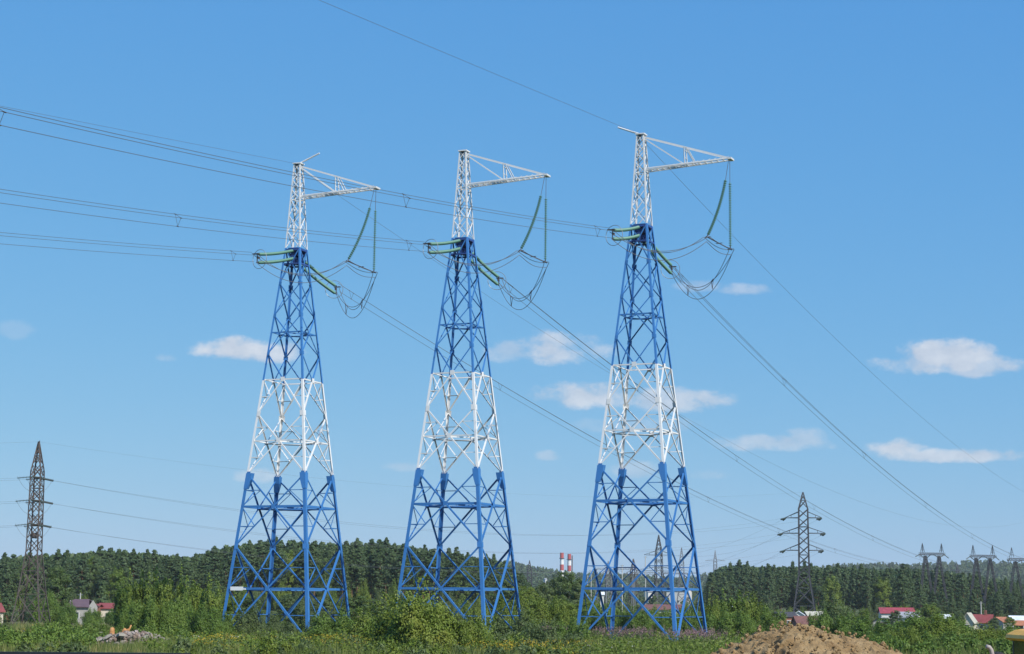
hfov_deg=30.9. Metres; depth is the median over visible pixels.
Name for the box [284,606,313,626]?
bush
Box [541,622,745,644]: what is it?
fireweed
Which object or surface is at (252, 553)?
pine tree
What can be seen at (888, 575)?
pine tree
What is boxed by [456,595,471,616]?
bush
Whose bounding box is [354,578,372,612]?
bush
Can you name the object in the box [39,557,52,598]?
pine tree
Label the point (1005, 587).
pine tree
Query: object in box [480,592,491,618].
bush
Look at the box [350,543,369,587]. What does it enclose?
pine tree
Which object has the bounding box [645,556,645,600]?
utility pole
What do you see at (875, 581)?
pine tree
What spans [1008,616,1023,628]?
barn
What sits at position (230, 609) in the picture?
bush
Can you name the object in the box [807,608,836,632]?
bush
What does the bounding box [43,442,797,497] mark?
earth wire
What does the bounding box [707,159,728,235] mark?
hanging insulator
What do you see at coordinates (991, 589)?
pine tree
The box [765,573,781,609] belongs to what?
pine tree
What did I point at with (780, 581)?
pine tree
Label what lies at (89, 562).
broadleaf tree
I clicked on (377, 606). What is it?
broadleaf tree
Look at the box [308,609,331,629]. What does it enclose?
bush
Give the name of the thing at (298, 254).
lattice tower
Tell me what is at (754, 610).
bush
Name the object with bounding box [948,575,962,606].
pine tree
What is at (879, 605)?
bush
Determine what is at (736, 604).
bush
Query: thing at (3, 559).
pine tree
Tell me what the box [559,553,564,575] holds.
chimney
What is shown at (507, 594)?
broadleaf tree
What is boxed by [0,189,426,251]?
conductor bundle
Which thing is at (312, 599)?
bush
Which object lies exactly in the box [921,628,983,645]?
bush
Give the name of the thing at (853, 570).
pine tree
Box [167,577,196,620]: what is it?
bush
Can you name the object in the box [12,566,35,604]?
broadleaf tree
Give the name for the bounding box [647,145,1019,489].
earth wire
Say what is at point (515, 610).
bush
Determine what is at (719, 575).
pine tree
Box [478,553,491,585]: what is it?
pine tree
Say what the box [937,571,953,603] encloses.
pine tree
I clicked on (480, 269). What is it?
strain insulator
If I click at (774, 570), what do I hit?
pine tree
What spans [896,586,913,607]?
broadleaf tree
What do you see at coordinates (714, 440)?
conductor bundle
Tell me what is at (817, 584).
pine tree
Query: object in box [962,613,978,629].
house
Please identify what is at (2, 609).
house
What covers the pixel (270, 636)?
dry grass
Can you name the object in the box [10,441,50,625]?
lattice mast
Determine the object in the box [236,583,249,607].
bush
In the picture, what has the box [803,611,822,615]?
house
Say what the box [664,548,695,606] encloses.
lattice mast
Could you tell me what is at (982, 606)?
pine tree
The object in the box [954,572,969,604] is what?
pine tree
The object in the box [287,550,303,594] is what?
pine tree
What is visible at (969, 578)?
pine tree
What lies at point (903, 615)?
house
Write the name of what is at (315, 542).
pine tree
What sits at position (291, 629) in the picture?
bush
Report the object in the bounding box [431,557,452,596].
pine tree
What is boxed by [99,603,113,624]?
house
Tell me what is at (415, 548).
pine tree
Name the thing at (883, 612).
house
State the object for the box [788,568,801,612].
pine tree
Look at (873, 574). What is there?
pine tree
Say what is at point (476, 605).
bush
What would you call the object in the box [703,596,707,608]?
pine tree
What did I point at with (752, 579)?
pine tree
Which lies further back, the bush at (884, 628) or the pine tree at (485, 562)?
the pine tree at (485, 562)
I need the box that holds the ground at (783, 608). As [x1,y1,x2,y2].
[8,598,1010,625]
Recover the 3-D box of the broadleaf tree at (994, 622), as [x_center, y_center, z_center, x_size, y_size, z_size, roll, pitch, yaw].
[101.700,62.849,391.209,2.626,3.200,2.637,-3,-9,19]
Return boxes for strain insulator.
[252,249,293,268]
[298,261,342,297]
[423,239,460,258]
[465,246,505,289]
[606,225,639,245]
[642,232,679,278]
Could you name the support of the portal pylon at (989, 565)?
on the ground at (783, 608)
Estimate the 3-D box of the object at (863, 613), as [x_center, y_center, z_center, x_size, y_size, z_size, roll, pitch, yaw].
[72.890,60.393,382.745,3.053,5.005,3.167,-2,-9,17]
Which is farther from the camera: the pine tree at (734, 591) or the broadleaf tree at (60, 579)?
the pine tree at (734, 591)
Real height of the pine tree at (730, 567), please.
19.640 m
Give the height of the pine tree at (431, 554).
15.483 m
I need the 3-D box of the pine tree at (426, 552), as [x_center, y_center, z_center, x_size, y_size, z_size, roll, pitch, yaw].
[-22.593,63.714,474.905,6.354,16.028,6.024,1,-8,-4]
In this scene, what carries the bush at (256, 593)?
on the ground at (783, 608)
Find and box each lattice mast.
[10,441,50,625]
[526,560,536,584]
[601,561,612,604]
[624,559,641,615]
[636,535,669,603]
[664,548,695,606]
[705,551,723,571]
[782,492,824,612]
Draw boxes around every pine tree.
[0,552,10,586]
[0,557,16,598]
[0,571,3,597]
[2,554,20,593]
[2,566,25,599]
[10,560,21,600]
[24,556,34,588]
[25,559,46,596]
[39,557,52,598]
[47,560,59,588]
[51,548,63,566]
[53,556,76,595]
[61,550,70,587]
[66,557,79,597]
[71,553,92,597]
[89,554,102,590]
[94,546,110,596]
[95,559,113,593]
[107,547,115,589]
[109,551,133,588]
[111,548,126,592]
[124,553,142,584]
[128,549,137,583]
[131,554,147,587]
[141,549,154,582]
[142,560,153,589]
[144,549,162,579]
[151,560,169,586]
[159,555,167,584]
[160,556,177,584]
[167,553,181,590]
[167,562,180,593]
[173,559,196,590]
[187,557,203,590]
[189,553,203,587]
[196,557,210,587]
[197,550,215,589]
[202,553,226,587]
[208,546,220,583]
[216,549,224,580]
[218,547,234,586]
[218,560,232,593]
[223,545,240,594]
[226,544,246,597]
[232,549,251,593]
[243,540,252,596]
[245,544,261,586]
[248,540,267,587]
[248,546,273,602]
[257,543,280,580]
[267,537,279,593]
[268,544,290,587]
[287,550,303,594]
[288,540,299,591]
[297,544,317,587]
[299,545,322,592]
[311,540,323,594]
[318,544,325,559]
[322,553,337,587]
[323,543,336,576]
[329,545,341,598]
[334,545,351,597]
[341,543,361,596]
[344,541,353,580]
[347,538,363,591]
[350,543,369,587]
[362,545,381,596]
[364,538,382,598]
[367,541,391,595]
[381,545,399,591]
[382,537,390,596]
[388,543,398,584]
[389,550,414,590]
[391,543,412,595]
[404,545,419,593]
[409,547,420,593]
[414,550,428,591]
[419,544,431,598]
[421,548,445,591]
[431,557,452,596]
[440,554,455,600]
[440,557,462,595]
[444,548,454,584]
[451,547,460,599]
[455,553,466,585]
[461,557,477,596]
[463,552,474,598]
[471,565,479,598]
[472,559,479,601]
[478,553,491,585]
[479,569,493,597]
[484,560,500,597]
[488,554,500,601]
[494,565,505,593]
[497,560,509,576]
[517,574,525,590]
[518,572,529,587]
[703,585,712,603]
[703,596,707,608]
[704,573,719,605]
[712,572,724,600]
[712,578,723,606]
[715,572,733,602]
[724,572,737,601]
[726,561,733,577]
[731,565,742,600]
[734,559,747,591]
[735,567,752,605]
[744,561,752,596]
[747,568,759,605]
[747,571,762,603]
[755,574,766,609]
[760,566,778,606]
[763,563,770,600]
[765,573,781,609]
[772,564,780,610]
[773,572,790,607]
[774,566,789,608]
[782,574,794,608]
[784,560,800,609]
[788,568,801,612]
[790,569,810,603]
[800,561,806,609]
[806,562,816,609]
[806,569,819,605]
[809,568,827,608]
[817,570,835,603]
[824,565,840,597]
[829,573,842,603]
[835,563,847,601]
[838,567,851,606]
[845,575,861,612]
[849,565,861,610]
[852,569,869,609]
[855,564,864,609]
[859,568,874,607]
[868,568,878,611]
[870,577,882,606]
[881,568,893,602]
[887,577,898,605]
[890,570,913,607]
[895,563,911,586]
[903,568,915,602]
[906,581,917,610]
[912,567,923,594]
[913,584,927,617]
[914,569,926,606]
[920,571,928,598]
[922,565,931,604]
[926,571,938,604]
[927,590,939,611]
[929,567,942,599]
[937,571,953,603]
[937,589,949,613]
[946,593,958,615]
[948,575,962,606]
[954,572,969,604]
[954,592,966,619]
[963,573,978,608]
[966,589,978,613]
[969,570,985,605]
[976,598,986,613]
[986,580,995,603]
[987,596,997,613]
[991,591,1004,616]
[1000,589,1014,615]
[1001,577,1012,603]
[1011,580,1019,604]
[1011,598,1019,615]
[1013,580,1023,607]
[1017,598,1023,615]
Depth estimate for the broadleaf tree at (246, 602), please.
276.09 m
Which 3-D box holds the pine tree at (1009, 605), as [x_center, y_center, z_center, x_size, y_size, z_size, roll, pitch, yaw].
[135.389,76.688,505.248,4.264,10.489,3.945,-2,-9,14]
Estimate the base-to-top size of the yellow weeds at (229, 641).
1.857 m
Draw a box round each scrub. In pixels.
[0,617,215,651]
[12,638,595,653]
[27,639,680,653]
[161,626,707,653]
[263,613,736,638]
[836,632,1012,653]
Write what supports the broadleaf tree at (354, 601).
on the ground at (783, 608)
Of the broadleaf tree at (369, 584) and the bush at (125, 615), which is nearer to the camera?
the bush at (125, 615)
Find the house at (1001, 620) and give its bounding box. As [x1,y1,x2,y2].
[988,617,1012,629]
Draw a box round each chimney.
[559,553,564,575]
[566,554,574,575]
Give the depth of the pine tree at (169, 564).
458.32 m
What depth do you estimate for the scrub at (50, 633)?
116.97 m
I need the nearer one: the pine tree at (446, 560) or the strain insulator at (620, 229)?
the strain insulator at (620, 229)
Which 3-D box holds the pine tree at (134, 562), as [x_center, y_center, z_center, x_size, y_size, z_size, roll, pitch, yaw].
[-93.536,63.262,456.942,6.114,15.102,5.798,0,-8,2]
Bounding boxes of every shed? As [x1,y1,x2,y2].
[97,604,103,617]
[1013,620,1023,628]
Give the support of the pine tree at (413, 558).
on the ground at (783, 608)
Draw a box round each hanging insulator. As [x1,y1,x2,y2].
[348,192,373,259]
[373,197,376,270]
[520,176,544,249]
[544,198,546,260]
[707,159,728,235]
[728,183,731,247]
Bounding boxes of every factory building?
[643,591,652,603]
[666,587,691,604]
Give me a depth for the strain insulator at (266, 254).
167.37 m
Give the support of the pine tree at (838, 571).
on the ground at (783, 608)
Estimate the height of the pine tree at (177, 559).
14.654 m
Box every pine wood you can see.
[0,539,531,603]
[703,564,1023,614]
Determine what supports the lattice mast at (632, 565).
on the ground at (783, 608)
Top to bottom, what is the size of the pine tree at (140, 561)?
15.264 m
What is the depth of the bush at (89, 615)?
281.62 m
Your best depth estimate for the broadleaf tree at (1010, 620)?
390.90 m
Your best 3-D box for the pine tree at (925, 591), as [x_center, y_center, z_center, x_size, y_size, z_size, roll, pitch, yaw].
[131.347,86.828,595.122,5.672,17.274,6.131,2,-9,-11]
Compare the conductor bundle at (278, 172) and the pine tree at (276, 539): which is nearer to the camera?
the conductor bundle at (278, 172)
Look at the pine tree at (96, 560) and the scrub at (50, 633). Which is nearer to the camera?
the scrub at (50, 633)
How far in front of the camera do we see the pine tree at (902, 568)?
588.19 m
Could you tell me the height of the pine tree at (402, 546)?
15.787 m
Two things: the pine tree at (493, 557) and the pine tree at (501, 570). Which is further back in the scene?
the pine tree at (493, 557)
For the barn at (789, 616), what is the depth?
408.55 m
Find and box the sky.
[0,0,1023,577]
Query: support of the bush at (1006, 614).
on the ground at (783, 608)
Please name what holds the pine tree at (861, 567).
on the ground at (783, 608)
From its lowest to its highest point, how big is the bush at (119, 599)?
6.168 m
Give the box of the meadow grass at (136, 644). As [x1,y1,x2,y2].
[0,620,1020,653]
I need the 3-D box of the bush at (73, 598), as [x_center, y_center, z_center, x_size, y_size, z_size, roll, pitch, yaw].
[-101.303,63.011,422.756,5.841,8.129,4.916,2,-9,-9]
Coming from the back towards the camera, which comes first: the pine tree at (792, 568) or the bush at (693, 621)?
the pine tree at (792, 568)
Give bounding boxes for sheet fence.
[0,652,189,653]
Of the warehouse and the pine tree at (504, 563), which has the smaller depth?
the warehouse
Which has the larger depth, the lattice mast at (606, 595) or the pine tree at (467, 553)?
the lattice mast at (606, 595)
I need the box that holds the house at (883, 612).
[877,607,914,617]
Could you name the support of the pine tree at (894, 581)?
on the ground at (783, 608)
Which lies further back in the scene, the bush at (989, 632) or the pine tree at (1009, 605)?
the pine tree at (1009, 605)
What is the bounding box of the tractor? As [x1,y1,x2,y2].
[985,629,1023,653]
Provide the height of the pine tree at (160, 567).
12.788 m
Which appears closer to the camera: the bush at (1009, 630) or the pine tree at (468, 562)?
the bush at (1009, 630)
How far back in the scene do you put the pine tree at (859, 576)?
565.19 m
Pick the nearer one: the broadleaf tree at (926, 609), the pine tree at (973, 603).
the broadleaf tree at (926, 609)
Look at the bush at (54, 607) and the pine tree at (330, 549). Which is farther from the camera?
the pine tree at (330, 549)
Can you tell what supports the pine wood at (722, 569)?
on the ground at (783, 608)
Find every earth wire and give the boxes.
[2,106,295,163]
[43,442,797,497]
[305,172,1006,526]
[320,0,635,132]
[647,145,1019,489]
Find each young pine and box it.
[0,587,18,622]
[24,584,42,621]
[92,582,111,603]
[173,574,193,601]
[211,581,221,602]
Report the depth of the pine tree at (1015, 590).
604.43 m
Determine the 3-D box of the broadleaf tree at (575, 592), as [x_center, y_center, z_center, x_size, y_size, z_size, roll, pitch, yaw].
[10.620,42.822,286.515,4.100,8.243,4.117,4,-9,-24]
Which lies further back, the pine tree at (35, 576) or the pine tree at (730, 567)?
the pine tree at (730, 567)
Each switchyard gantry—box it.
[595,568,632,609]
[633,572,657,611]
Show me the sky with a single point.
(875, 175)
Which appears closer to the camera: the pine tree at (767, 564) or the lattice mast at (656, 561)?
the pine tree at (767, 564)
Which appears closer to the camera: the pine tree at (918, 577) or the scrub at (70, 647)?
the scrub at (70, 647)
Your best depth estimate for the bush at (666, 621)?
203.20 m
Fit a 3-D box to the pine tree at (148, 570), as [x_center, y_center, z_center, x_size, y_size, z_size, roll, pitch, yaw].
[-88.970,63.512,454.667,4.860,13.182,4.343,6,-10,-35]
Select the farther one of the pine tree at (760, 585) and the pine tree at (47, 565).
the pine tree at (760, 585)
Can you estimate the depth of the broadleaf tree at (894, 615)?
390.01 m
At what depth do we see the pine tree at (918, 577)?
556.69 m
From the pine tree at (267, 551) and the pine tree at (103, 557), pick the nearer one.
the pine tree at (267, 551)
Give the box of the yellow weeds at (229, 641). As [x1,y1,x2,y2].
[17,624,600,653]
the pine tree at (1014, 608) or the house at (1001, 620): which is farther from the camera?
the pine tree at (1014, 608)
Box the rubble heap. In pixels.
[96,630,164,644]
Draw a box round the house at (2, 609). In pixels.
[0,603,5,622]
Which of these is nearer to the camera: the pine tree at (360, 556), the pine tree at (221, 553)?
the pine tree at (360, 556)
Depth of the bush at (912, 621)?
145.85 m
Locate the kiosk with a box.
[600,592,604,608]
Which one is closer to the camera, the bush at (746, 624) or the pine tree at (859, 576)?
the bush at (746, 624)
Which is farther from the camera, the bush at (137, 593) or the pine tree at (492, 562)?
the pine tree at (492, 562)
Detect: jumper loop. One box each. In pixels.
[255,255,377,317]
[427,245,548,309]
[610,232,733,298]
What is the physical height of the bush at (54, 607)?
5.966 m
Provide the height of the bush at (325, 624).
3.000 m
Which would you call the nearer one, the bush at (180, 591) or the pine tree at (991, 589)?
the bush at (180, 591)
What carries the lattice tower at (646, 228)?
on the ground at (783, 608)
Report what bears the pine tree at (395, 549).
on the ground at (783, 608)
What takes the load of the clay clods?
on the dirt mound
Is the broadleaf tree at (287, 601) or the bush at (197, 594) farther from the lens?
the broadleaf tree at (287, 601)
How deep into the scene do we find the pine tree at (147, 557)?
493.13 m
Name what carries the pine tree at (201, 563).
on the ground at (783, 608)
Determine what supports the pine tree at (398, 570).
on the ground at (783, 608)
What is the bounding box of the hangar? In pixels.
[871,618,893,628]
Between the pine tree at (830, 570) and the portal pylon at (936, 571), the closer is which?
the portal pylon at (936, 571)
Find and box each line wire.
[44,502,817,552]
[44,526,816,572]
[46,479,810,534]
[53,527,772,572]
[57,481,775,535]
[74,507,769,552]
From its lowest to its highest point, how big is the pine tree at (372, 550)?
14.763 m
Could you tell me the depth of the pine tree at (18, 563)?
482.63 m
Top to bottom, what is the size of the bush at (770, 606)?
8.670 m
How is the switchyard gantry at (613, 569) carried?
on the ground at (783, 608)
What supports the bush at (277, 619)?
on the ground at (783, 608)
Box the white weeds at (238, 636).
[23,630,634,652]
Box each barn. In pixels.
[772,612,797,623]
[791,616,817,625]
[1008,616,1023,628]
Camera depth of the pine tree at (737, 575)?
578.34 m
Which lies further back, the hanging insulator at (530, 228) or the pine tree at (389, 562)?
the pine tree at (389, 562)
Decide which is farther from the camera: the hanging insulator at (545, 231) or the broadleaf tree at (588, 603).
the broadleaf tree at (588, 603)
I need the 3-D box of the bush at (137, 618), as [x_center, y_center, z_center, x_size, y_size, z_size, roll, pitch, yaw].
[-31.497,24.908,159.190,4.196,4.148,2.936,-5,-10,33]
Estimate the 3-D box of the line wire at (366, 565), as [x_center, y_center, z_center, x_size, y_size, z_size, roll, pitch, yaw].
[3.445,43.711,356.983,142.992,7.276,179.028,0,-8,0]
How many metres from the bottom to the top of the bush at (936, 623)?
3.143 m
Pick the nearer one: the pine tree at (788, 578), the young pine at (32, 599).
the young pine at (32, 599)
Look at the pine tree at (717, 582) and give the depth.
573.54 m
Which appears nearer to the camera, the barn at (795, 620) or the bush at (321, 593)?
the barn at (795, 620)
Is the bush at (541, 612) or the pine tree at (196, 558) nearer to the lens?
the bush at (541, 612)
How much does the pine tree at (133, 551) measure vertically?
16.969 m
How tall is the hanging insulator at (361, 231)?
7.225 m
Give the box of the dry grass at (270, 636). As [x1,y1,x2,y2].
[3,620,1005,653]
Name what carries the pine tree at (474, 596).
on the ground at (783, 608)
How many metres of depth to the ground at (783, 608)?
418.15 m
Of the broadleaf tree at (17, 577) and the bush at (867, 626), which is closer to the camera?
the bush at (867, 626)
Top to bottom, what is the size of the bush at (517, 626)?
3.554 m
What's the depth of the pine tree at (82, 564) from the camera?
456.14 m
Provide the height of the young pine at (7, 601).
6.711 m
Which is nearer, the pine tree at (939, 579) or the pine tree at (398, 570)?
the pine tree at (398, 570)
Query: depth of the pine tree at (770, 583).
554.57 m
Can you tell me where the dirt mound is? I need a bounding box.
[711,624,901,653]
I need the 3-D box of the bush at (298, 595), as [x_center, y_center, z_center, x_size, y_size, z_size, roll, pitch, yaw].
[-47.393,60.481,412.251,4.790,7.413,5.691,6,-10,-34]
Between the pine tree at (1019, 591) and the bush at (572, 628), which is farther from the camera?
the pine tree at (1019, 591)
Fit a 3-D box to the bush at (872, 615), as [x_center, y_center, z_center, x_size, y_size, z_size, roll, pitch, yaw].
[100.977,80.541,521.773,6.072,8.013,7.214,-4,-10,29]
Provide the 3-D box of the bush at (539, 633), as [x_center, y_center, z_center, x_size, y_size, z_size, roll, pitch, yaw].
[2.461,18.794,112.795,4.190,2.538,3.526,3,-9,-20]
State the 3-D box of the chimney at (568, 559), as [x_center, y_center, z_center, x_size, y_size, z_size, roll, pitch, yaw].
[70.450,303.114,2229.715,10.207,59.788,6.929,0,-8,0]
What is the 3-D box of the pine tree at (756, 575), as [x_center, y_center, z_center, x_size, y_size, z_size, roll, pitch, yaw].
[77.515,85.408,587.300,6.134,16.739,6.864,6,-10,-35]
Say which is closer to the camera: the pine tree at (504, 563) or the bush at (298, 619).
the bush at (298, 619)
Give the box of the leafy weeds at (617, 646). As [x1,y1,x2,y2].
[140,623,763,653]
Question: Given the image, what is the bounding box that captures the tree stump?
[109,627,114,633]
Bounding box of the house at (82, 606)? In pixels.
[67,599,98,624]
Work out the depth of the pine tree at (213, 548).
490.91 m
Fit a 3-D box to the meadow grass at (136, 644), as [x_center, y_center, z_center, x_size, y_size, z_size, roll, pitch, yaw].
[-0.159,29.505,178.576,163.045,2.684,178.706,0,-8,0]
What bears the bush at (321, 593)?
on the ground at (783, 608)
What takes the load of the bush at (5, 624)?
on the ground at (783, 608)
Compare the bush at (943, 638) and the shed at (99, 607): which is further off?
the shed at (99, 607)
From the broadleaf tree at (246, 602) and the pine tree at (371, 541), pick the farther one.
the pine tree at (371, 541)
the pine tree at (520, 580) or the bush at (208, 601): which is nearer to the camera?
the bush at (208, 601)
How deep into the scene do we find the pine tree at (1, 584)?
459.27 m
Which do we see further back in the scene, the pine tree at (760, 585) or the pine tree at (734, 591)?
the pine tree at (760, 585)
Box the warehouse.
[642,604,684,615]
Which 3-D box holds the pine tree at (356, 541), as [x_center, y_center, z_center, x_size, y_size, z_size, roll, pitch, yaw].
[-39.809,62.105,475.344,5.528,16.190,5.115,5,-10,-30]
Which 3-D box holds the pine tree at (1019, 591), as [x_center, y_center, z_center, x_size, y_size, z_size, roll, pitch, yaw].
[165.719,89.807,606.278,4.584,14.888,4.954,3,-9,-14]
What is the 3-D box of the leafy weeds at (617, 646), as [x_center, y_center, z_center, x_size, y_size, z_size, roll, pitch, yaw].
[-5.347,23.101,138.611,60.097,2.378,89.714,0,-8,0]
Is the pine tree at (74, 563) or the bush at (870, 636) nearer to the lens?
the bush at (870, 636)
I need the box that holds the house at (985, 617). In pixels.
[973,610,993,629]
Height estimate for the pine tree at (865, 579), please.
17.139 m
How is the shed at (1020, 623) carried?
on the ground at (783, 608)
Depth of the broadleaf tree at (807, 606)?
564.12 m
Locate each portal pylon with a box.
[915,543,947,609]
[966,545,999,609]
[1006,547,1023,612]
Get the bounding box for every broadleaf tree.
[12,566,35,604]
[42,566,73,607]
[77,564,100,603]
[80,555,103,601]
[105,566,127,602]
[237,596,265,620]
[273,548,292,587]
[274,594,304,622]
[275,552,297,595]
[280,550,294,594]
[310,597,336,623]
[312,558,334,596]
[333,557,350,596]
[333,596,370,620]
[357,552,378,596]
[361,599,388,617]
[389,596,417,607]
[452,564,473,601]
[486,574,523,613]
[510,585,541,610]
[526,596,549,611]
[534,582,555,610]
[547,574,564,603]
[547,598,583,620]
[552,571,579,620]
[567,577,591,617]
[574,598,601,617]
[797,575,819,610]
[819,575,842,609]
[871,576,892,607]
[887,610,901,626]
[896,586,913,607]
[916,603,944,621]
[955,612,964,621]
[989,617,999,630]
[1002,616,1016,629]
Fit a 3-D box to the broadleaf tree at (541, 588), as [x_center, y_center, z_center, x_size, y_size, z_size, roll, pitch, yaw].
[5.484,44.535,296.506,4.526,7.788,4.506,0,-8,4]
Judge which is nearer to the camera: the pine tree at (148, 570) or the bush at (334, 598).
the bush at (334, 598)
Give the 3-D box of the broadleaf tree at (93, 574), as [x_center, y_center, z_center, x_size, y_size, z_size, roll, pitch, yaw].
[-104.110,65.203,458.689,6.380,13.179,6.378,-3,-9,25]
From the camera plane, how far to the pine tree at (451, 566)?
457.16 m
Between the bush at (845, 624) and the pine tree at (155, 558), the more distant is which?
the pine tree at (155, 558)
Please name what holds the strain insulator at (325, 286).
attached to the lattice tower at (298, 254)
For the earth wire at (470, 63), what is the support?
attached to the lattice tower at (646, 228)
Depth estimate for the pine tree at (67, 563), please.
452.33 m
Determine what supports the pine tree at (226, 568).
on the ground at (783, 608)
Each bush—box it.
[0,621,10,629]
[2,596,19,621]
[10,592,24,620]
[21,589,32,619]
[27,588,60,625]
[56,600,77,625]
[59,585,77,606]
[77,589,88,598]
[80,608,105,624]
[102,607,114,625]
[112,577,126,626]
[116,601,140,631]
[122,568,147,608]
[123,593,159,630]
[142,572,164,621]
[142,597,185,633]
[153,564,184,608]
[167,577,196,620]
[167,593,194,623]
[184,573,212,619]
[184,601,224,635]
[199,581,222,619]
[210,577,225,600]
[215,608,236,635]
[217,589,238,627]
[221,587,237,606]
[233,603,269,634]
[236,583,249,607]
[237,621,286,637]
[248,583,262,608]
[261,587,274,608]
[263,609,296,632]
[273,581,286,609]
[282,624,309,637]
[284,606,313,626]
[287,583,304,613]
[303,591,321,608]
[304,606,354,640]
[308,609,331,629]
[319,581,331,602]
[326,605,382,642]
[327,587,342,614]
[340,588,351,608]
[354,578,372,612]
[364,569,461,648]
[373,589,389,615]
[385,578,402,605]
[438,591,453,610]
[445,596,463,620]
[446,596,499,648]
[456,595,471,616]
[468,594,490,620]
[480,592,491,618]
[486,592,516,625]
[488,604,543,640]
[510,590,534,621]
[517,616,582,648]
[525,595,550,625]
[546,595,575,625]
[552,614,592,643]
[580,602,610,631]
[592,600,619,631]
[616,604,658,631]
[638,605,660,629]
[656,606,684,632]
[678,600,699,631]
[696,592,724,626]
[697,607,737,635]
[718,587,746,616]
[718,611,765,638]
[733,589,773,626]
[757,605,786,631]
[763,597,775,612]
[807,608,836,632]
[812,593,855,626]
[830,609,875,636]
[849,614,904,637]
[851,618,878,633]
[860,630,888,640]
[866,600,878,623]
[874,597,884,614]
[887,625,924,645]
[896,607,958,636]
[913,611,972,642]
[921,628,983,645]
[956,600,970,618]
[956,616,976,633]
[968,622,1007,642]
[990,602,1004,616]
[998,624,1023,635]
[1003,608,1018,616]
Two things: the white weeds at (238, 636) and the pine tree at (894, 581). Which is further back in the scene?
the pine tree at (894, 581)
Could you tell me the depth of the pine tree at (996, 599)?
491.21 m
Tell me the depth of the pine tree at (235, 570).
472.33 m
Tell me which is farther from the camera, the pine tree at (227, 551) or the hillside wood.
the hillside wood
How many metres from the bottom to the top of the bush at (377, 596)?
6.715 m
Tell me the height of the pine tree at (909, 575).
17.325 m
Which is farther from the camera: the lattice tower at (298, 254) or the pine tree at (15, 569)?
the pine tree at (15, 569)
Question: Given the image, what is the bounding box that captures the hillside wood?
[501,559,1023,598]
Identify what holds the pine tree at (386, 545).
on the ground at (783, 608)
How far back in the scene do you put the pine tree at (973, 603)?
504.69 m
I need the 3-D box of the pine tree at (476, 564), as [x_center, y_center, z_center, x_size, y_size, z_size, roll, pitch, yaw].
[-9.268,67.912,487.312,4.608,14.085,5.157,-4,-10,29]
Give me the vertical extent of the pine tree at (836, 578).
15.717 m
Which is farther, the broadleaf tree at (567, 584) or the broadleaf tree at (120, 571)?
the broadleaf tree at (120, 571)
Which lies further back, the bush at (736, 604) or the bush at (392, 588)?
the bush at (392, 588)
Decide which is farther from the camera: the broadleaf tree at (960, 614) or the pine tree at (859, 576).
the pine tree at (859, 576)
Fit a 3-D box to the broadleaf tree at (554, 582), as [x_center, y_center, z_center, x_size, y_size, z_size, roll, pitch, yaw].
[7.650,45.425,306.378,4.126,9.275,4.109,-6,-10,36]
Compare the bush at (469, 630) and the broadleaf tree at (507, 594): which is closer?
the bush at (469, 630)
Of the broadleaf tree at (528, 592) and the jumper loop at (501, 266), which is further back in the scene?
the broadleaf tree at (528, 592)
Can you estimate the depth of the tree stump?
124.40 m
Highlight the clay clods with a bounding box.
[712,620,898,653]
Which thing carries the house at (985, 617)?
on the ground at (783, 608)
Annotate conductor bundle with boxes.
[0,107,610,237]
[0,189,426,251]
[0,232,253,261]
[338,283,1019,572]
[499,276,1021,574]
[672,273,1021,561]
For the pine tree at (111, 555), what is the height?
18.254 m
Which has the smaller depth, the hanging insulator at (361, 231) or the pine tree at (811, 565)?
the hanging insulator at (361, 231)
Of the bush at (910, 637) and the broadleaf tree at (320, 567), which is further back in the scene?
the broadleaf tree at (320, 567)
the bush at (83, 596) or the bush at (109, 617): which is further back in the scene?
the bush at (83, 596)
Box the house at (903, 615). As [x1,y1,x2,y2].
[898,612,921,620]
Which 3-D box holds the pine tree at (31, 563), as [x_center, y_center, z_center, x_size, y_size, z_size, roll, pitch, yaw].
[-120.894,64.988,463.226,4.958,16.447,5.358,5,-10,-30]
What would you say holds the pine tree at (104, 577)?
on the ground at (783, 608)
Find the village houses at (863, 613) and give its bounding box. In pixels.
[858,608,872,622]
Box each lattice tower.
[222,153,379,632]
[396,149,550,628]
[577,127,733,639]
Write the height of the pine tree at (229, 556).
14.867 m
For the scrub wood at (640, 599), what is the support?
on the ground at (783, 608)
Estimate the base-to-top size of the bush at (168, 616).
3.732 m
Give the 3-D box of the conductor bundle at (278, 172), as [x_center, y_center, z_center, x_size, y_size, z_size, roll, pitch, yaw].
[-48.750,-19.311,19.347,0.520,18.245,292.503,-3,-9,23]
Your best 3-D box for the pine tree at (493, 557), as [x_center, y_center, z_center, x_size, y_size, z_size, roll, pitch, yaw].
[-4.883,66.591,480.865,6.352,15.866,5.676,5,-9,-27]
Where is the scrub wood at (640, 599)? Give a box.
[488,590,700,613]
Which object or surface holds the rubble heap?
on the ground at (783, 608)
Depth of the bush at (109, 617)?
290.43 m
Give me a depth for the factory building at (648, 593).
867.60 m
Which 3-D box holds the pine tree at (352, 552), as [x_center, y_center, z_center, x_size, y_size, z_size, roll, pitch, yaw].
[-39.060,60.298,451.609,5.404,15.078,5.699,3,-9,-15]
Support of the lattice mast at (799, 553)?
on the ground at (783, 608)
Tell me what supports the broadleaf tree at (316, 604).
on the ground at (783, 608)

